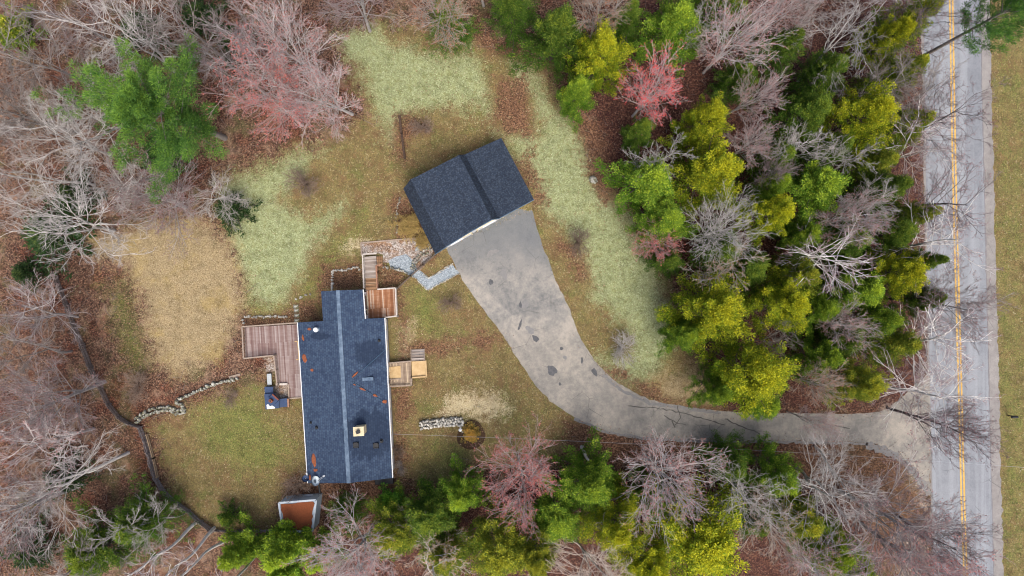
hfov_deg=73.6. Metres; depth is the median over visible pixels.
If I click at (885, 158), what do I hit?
hemlock tree
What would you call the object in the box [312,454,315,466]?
needle pile
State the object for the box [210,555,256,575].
birch tree
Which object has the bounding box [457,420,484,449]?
soil ring
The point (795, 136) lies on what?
bare tree
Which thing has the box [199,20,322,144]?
bare tree
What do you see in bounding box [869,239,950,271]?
hemlock tree
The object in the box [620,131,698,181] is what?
bare tree
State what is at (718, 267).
bare tree
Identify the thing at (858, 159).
bare tree
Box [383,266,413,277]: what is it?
stone edging
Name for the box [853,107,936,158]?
hemlock tree
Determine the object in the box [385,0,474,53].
bare tree
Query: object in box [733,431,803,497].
evergreen tree
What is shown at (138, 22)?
bare tree
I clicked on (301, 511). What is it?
shed
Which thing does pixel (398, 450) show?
bare shrub
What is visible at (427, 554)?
bare tree
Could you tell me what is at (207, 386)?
stone wall
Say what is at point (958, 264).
road marking
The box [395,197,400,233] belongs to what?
stone edging
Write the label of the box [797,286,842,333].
evergreen tree
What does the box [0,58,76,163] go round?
bare tree
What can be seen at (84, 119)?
bare tree
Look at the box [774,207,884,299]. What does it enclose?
birch tree
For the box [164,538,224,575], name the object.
birch tree
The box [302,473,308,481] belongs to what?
satellite dish
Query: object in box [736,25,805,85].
hemlock tree
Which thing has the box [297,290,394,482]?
house
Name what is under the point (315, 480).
satellite dish
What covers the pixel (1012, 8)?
pine tree
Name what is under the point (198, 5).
evergreen sapling
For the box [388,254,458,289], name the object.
gravel path
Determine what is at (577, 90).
evergreen tree
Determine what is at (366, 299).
door
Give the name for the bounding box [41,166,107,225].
evergreen sapling
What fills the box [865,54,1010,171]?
bare tree
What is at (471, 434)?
evergreen shrub
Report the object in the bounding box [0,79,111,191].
bare tree
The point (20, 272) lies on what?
evergreen sapling
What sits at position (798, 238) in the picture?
evergreen tree
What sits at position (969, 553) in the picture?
bare tree
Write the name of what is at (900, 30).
cedar tree
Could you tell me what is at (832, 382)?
bare tree
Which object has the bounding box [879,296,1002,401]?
birch tree
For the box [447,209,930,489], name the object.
driveway
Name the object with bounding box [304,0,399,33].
bare tree
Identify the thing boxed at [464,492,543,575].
cedar tree
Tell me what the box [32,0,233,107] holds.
bare tree
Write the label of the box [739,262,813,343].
cedar tree
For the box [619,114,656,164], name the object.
evergreen tree
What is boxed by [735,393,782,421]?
evergreen tree
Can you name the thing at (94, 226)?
bare tree
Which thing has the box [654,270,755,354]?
cedar tree
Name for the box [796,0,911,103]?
bare tree
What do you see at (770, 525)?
bare tree
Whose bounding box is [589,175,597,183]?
boulder
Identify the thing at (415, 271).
rail fence
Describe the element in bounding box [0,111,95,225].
bare tree
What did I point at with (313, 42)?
bare tree
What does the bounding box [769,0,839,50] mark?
bare tree
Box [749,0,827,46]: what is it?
bare tree
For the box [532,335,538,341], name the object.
asphalt patch
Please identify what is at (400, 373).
deck
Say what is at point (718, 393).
evergreen tree
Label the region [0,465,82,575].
bare tree
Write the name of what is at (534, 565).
cedar tree
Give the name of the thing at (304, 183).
bare shrub
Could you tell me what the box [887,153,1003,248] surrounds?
birch tree
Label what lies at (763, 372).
cedar tree
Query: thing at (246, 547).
young evergreen
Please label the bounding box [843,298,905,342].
evergreen tree
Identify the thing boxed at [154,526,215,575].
birch tree
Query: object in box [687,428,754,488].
hemlock tree
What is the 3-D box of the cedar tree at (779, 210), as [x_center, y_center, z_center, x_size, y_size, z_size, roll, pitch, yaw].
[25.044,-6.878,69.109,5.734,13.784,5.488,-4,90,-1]
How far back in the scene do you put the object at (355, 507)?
72.65 m
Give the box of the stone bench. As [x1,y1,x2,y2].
[267,374,271,384]
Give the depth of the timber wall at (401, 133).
75.36 m
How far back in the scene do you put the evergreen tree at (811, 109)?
68.39 m
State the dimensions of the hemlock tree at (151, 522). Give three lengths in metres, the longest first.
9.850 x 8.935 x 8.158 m
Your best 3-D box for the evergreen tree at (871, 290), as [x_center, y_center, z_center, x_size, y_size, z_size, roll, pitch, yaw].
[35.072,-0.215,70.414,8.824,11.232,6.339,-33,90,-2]
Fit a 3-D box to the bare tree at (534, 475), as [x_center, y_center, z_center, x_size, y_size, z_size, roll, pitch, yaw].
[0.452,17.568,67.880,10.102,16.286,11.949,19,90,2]
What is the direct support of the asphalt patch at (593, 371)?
on the driveway
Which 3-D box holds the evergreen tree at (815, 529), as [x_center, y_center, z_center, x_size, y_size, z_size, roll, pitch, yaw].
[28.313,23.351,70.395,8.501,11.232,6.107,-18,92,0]
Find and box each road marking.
[949,1,964,571]
[952,0,967,574]
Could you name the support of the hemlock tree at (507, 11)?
on the ground at (524, 88)
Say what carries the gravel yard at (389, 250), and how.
on the ground at (524, 88)
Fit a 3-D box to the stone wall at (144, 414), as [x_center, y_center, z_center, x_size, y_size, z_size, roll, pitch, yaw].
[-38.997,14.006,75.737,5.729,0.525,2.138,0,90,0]
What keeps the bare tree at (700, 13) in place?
on the ground at (524, 88)
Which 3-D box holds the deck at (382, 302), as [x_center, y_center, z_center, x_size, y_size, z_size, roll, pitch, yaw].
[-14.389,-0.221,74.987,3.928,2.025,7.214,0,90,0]
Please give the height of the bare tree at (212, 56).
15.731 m
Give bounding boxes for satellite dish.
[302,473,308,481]
[311,475,324,485]
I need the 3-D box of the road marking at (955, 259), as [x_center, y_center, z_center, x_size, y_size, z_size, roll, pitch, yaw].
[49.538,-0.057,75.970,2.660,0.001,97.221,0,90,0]
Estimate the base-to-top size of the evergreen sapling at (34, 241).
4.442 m
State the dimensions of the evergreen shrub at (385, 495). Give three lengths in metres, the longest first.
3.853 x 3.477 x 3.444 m
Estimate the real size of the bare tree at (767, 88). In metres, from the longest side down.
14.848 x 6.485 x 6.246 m
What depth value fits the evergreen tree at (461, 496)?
69.92 m
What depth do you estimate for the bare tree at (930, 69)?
66.34 m
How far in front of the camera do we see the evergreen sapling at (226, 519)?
74.47 m
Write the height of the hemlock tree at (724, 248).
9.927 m
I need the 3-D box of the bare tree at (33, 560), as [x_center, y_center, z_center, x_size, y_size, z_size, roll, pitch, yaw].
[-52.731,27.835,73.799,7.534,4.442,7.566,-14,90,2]
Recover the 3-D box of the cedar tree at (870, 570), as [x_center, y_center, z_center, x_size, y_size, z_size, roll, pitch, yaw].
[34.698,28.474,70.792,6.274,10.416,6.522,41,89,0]
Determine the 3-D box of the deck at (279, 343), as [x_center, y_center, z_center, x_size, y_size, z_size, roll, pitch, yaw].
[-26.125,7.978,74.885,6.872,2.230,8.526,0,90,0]
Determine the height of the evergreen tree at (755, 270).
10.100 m
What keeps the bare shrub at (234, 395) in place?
on the ground at (524, 88)
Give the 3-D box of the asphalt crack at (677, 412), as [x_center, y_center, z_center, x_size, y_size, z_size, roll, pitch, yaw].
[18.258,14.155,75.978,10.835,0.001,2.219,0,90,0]
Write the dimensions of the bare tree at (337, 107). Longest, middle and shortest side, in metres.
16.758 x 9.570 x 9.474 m
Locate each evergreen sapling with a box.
[0,0,48,58]
[10,256,52,295]
[19,203,102,281]
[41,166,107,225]
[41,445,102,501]
[140,132,196,181]
[173,0,232,39]
[206,21,261,77]
[212,191,262,237]
[216,498,249,528]
[337,490,358,506]
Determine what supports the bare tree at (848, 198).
on the ground at (524, 88)
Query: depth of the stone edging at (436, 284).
75.87 m
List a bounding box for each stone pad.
[266,357,274,371]
[275,385,287,397]
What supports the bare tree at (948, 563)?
on the ground at (524, 88)
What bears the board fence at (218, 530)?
on the ground at (524, 88)
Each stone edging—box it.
[244,315,287,318]
[330,266,360,290]
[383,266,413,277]
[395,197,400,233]
[410,243,432,270]
[415,274,459,289]
[423,263,452,278]
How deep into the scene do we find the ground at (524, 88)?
76.00 m
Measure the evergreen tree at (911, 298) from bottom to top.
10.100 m
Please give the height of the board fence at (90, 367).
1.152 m
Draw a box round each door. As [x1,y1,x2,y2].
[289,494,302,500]
[364,295,367,309]
[446,232,472,248]
[476,217,503,231]
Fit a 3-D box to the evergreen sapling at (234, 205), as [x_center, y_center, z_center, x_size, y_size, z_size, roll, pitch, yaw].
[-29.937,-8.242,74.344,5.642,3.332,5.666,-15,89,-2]
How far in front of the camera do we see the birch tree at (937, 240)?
64.95 m
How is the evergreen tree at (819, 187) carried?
on the ground at (524, 88)
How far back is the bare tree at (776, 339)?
68.42 m
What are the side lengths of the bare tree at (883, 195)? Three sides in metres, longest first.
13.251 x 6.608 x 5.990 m
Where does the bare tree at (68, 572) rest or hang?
on the ground at (524, 88)
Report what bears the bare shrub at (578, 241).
on the ground at (524, 88)
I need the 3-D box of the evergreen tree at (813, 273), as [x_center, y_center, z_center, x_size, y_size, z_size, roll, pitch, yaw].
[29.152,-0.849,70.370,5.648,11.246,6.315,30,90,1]
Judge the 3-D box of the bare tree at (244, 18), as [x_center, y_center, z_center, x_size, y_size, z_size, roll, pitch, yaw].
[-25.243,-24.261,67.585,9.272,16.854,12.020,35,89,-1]
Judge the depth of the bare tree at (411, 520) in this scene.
69.87 m
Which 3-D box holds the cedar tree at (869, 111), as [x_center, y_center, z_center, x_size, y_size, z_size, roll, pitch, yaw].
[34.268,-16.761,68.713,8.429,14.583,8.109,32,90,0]
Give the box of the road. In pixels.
[924,0,992,575]
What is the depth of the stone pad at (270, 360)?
75.98 m
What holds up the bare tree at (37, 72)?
on the ground at (524, 88)
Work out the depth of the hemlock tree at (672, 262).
71.72 m
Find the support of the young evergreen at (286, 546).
on the ground at (524, 88)
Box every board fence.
[52,271,139,427]
[137,426,212,533]
[213,528,273,532]
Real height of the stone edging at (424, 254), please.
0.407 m
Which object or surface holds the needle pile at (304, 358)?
on the house
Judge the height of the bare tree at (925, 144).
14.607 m
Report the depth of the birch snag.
72.29 m
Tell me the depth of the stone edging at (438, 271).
75.87 m
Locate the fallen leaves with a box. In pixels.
[0,0,1017,575]
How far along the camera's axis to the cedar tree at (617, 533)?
67.10 m
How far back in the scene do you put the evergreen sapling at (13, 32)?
73.77 m
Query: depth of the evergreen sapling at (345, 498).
74.84 m
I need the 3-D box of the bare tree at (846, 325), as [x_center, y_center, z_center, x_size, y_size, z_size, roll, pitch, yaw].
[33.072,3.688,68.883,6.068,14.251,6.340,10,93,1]
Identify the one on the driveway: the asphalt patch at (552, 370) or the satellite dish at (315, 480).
the asphalt patch at (552, 370)
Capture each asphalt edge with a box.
[574,417,867,445]
[602,374,720,413]
[866,442,931,495]
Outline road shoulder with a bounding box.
[920,0,1003,575]
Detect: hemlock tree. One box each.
[110,472,200,548]
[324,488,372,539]
[411,511,493,575]
[422,0,484,58]
[480,0,540,58]
[591,0,644,57]
[636,237,685,281]
[682,213,745,278]
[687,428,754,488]
[703,52,759,118]
[707,481,769,540]
[735,132,806,191]
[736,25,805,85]
[777,46,850,103]
[788,130,855,178]
[799,314,863,369]
[804,213,874,278]
[828,163,914,221]
[837,139,900,188]
[844,49,930,108]
[851,0,945,71]
[851,324,923,373]
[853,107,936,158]
[868,199,944,232]
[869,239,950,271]
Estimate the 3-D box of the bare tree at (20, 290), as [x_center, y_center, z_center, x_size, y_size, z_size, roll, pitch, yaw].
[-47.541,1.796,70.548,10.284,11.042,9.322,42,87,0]
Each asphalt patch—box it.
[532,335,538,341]
[547,366,556,375]
[591,368,596,376]
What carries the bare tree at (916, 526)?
on the ground at (524, 88)
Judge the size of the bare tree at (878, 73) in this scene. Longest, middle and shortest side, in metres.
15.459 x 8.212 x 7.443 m
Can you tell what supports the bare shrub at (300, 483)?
on the ground at (524, 88)
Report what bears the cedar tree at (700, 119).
on the ground at (524, 88)
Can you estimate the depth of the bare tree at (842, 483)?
67.95 m
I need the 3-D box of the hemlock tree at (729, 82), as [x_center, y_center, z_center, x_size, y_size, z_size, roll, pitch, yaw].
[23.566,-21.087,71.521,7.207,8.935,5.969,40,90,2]
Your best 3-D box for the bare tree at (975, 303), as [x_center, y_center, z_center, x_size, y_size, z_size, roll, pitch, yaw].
[42.624,1.630,67.972,9.802,16.085,10.177,35,93,-2]
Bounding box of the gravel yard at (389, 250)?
[362,239,432,270]
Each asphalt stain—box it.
[487,249,498,255]
[522,299,528,307]
[525,326,533,333]
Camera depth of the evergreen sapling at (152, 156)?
74.08 m
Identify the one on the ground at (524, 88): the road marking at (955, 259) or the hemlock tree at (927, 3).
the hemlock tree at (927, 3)
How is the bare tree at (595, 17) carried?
on the ground at (524, 88)
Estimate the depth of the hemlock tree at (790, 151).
70.98 m
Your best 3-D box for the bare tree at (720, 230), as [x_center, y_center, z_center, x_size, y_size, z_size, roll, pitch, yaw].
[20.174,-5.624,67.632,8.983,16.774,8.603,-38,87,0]
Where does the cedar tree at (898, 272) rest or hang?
on the ground at (524, 88)
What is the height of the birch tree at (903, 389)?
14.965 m
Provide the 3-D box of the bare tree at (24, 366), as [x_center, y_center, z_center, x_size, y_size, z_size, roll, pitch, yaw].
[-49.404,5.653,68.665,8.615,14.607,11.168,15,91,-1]
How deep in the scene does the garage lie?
70.98 m
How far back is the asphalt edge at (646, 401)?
75.98 m
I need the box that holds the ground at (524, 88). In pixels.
[0,0,1023,575]
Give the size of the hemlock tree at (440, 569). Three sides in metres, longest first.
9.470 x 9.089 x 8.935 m
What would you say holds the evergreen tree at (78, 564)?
on the ground at (524, 88)
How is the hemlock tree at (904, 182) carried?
on the ground at (524, 88)
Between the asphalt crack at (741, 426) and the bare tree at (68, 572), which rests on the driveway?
the asphalt crack at (741, 426)
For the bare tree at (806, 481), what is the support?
on the ground at (524, 88)
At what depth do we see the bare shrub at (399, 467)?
75.16 m
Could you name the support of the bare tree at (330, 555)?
on the ground at (524, 88)
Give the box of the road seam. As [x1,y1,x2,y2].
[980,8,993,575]
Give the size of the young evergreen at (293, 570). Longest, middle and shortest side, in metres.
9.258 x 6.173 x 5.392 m
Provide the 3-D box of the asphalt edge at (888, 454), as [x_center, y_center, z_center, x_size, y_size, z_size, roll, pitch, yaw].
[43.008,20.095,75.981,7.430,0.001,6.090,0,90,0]
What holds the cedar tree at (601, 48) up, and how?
on the ground at (524, 88)
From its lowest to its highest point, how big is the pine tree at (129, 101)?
20.777 m
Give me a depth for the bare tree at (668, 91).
64.43 m
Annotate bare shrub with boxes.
[117,368,149,406]
[221,387,238,409]
[278,165,323,198]
[280,468,311,502]
[393,444,407,458]
[393,461,408,475]
[406,116,433,138]
[434,293,462,313]
[568,226,592,259]
[611,331,638,367]
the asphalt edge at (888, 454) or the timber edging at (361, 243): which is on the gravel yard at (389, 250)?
the timber edging at (361, 243)
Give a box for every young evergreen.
[216,510,277,571]
[259,553,307,575]
[261,518,317,572]
[304,525,349,575]
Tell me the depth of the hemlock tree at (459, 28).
71.55 m
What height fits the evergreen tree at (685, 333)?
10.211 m
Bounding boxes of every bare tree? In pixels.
[0,0,106,130]
[0,0,141,79]
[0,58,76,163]
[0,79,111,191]
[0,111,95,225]
[0,155,157,272]
[0,268,90,360]
[0,307,72,392]
[0,352,106,475]
[0,383,93,488]
[0,424,129,564]
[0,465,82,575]
[0,509,67,572]
[11,48,169,190]
[24,511,132,575]
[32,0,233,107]
[71,133,170,226]
[87,488,184,569]
[92,142,219,263]
[116,0,250,84]
[118,4,175,60]
[144,0,265,119]
[178,166,251,229]
[190,0,299,83]
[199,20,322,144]
[230,0,349,101]
[265,46,363,151]
[281,484,403,575]
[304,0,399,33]
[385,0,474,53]
[393,506,447,531]
[404,525,477,575]
[465,411,562,543]
[527,516,652,575]
[570,0,631,38]
[611,424,730,554]
[613,39,688,132]
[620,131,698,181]
[629,218,685,269]
[669,0,715,59]
[679,232,770,291]
[680,180,776,262]
[695,0,798,88]
[697,453,795,547]
[715,468,824,575]
[724,109,784,170]
[728,59,795,124]
[746,148,802,189]
[747,317,803,362]
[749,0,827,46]
[753,426,893,555]
[756,117,842,178]
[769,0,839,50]
[774,531,874,575]
[786,404,844,449]
[788,358,856,412]
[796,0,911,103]
[797,129,884,174]
[810,423,884,531]
[815,186,897,248]
[815,295,883,358]
[832,48,930,119]
[833,172,901,226]
[835,427,991,575]
[849,517,1014,575]
[854,0,988,68]
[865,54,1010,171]
[877,85,970,196]
[881,47,970,135]
[886,393,1008,474]
[890,506,1009,575]
[906,246,1018,350]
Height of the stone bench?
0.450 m
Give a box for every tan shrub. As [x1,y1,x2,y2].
[388,212,423,242]
[410,231,430,250]
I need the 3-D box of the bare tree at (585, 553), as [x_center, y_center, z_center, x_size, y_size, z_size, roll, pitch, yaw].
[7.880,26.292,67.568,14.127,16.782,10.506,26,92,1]
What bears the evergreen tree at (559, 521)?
on the ground at (524, 88)
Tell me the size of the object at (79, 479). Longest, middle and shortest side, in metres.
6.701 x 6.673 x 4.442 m
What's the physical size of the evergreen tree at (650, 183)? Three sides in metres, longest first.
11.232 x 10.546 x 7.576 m
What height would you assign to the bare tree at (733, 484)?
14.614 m
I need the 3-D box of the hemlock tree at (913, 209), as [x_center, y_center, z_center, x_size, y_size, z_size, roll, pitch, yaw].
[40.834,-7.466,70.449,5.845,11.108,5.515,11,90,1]
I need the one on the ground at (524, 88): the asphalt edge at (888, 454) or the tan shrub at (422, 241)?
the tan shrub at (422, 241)
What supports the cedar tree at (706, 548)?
on the ground at (524, 88)
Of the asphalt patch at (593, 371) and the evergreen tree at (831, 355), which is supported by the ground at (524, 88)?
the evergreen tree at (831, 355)
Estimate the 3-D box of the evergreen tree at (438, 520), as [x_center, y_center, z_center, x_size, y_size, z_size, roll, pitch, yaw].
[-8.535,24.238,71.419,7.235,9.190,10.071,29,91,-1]
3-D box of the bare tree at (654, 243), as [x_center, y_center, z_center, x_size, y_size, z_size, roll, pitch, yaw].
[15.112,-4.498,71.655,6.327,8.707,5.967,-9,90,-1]
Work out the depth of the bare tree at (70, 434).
65.64 m
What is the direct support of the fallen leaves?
on the ground at (524, 88)
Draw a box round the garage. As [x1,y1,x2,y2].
[403,138,533,254]
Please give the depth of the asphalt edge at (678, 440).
75.98 m
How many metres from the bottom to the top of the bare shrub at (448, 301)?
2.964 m
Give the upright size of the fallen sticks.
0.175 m
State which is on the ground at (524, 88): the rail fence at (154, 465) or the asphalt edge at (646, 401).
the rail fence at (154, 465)
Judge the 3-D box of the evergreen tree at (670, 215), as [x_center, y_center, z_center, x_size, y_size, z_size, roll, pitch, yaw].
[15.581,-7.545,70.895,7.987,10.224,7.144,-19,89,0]
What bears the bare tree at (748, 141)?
on the ground at (524, 88)
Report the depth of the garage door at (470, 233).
74.67 m
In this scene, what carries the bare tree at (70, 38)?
on the ground at (524, 88)
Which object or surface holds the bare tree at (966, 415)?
on the ground at (524, 88)
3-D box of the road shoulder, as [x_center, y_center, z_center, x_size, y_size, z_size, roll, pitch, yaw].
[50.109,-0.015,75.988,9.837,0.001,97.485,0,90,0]
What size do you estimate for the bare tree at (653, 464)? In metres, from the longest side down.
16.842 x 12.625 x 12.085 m
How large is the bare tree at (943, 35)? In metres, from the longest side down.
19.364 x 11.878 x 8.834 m
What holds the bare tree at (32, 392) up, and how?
on the ground at (524, 88)
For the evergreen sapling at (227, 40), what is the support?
on the ground at (524, 88)
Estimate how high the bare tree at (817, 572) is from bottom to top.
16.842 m
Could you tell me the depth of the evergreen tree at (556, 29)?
68.69 m
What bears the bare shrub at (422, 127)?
on the ground at (524, 88)
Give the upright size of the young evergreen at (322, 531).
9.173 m
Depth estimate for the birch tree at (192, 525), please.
65.80 m
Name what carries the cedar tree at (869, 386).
on the ground at (524, 88)
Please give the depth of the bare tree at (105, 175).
67.26 m
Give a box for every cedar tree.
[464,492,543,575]
[506,519,561,575]
[560,15,640,100]
[571,469,647,559]
[606,516,679,575]
[640,470,750,575]
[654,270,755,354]
[656,89,735,155]
[663,127,748,221]
[692,334,801,419]
[731,193,796,246]
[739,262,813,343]
[786,510,864,575]
[795,78,901,164]
[811,354,893,410]
[816,524,877,575]
[842,12,917,69]
[845,246,930,304]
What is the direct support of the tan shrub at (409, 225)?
on the ground at (524, 88)
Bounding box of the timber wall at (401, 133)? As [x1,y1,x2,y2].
[398,115,405,158]
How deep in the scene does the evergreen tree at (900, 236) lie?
67.75 m
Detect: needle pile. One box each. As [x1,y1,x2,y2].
[302,354,306,362]
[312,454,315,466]
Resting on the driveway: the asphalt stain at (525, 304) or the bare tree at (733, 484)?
the asphalt stain at (525, 304)
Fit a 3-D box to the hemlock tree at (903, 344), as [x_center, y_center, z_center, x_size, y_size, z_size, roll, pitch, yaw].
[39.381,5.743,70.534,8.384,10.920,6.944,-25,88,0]
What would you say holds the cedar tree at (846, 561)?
on the ground at (524, 88)
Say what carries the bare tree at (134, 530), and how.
on the ground at (524, 88)
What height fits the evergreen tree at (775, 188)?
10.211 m
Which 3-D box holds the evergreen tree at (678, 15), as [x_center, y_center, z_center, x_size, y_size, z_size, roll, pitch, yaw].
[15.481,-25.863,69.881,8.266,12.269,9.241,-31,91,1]
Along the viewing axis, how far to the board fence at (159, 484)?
75.42 m
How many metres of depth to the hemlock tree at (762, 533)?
69.13 m
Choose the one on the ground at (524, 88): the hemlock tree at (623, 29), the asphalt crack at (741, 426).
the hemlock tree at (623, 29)
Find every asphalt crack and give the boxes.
[630,405,723,424]
[726,419,758,433]
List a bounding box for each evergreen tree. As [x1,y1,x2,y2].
[60,497,160,575]
[365,478,420,561]
[402,475,481,552]
[439,453,495,513]
[508,1,588,84]
[518,462,599,545]
[546,424,619,513]
[554,72,597,133]
[593,151,683,217]
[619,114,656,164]
[623,189,700,251]
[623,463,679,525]
[625,0,704,78]
[654,314,704,356]
[683,362,734,408]
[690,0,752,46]
[715,242,770,302]
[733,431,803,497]
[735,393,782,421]
[743,169,792,211]
[747,151,853,236]
[748,479,827,543]
[754,250,824,301]
[760,78,835,156]
[768,212,822,260]
[781,326,848,386]
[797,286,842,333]
[803,257,885,320]
[835,210,919,266]
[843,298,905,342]
[883,277,947,325]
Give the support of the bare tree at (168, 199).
on the ground at (524, 88)
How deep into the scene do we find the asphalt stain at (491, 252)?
75.98 m
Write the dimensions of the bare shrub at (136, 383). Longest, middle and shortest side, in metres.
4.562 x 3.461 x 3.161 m
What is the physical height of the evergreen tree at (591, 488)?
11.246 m
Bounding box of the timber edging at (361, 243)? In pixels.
[360,237,419,255]
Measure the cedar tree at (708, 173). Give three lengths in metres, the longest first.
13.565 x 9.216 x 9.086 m
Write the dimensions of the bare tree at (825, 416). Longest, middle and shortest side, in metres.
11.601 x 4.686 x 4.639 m
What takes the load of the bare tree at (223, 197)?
on the ground at (524, 88)
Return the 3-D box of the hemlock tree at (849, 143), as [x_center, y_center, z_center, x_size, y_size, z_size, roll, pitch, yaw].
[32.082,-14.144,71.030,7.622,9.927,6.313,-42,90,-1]
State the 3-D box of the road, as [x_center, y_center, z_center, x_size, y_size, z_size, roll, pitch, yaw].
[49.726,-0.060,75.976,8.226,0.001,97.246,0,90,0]
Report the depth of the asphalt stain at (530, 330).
75.98 m
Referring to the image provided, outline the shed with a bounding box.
[278,493,321,531]
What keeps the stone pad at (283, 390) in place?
on the ground at (524, 88)
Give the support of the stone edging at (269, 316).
on the ground at (524, 88)
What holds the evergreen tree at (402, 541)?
on the ground at (524, 88)
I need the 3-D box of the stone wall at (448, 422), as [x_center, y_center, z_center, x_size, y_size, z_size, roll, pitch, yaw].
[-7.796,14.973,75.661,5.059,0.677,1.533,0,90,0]
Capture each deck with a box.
[241,322,301,398]
[362,253,398,318]
[388,349,426,386]
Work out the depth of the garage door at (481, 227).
73.48 m
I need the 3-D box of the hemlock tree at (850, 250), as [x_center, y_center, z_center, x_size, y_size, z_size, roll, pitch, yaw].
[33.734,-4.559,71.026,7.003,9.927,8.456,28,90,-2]
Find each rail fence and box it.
[145,433,159,477]
[396,254,435,288]
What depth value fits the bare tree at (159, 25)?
64.85 m
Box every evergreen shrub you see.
[376,482,406,510]
[460,422,480,443]
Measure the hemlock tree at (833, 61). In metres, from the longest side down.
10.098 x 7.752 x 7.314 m
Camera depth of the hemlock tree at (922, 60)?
68.76 m
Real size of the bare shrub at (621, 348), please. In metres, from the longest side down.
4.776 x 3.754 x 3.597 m
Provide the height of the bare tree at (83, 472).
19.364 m
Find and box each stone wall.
[134,405,185,423]
[175,377,238,412]
[419,416,463,429]
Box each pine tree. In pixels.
[30,32,229,204]
[924,0,1023,56]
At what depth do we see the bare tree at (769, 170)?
67.43 m
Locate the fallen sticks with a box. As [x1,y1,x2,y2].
[0,0,937,575]
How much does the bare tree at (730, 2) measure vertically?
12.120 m
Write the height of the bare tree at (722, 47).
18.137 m
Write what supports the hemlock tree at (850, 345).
on the ground at (524, 88)
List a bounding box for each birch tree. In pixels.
[120,521,196,575]
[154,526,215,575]
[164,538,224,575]
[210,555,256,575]
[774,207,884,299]
[870,188,1002,296]
[870,346,1005,455]
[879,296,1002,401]
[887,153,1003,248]

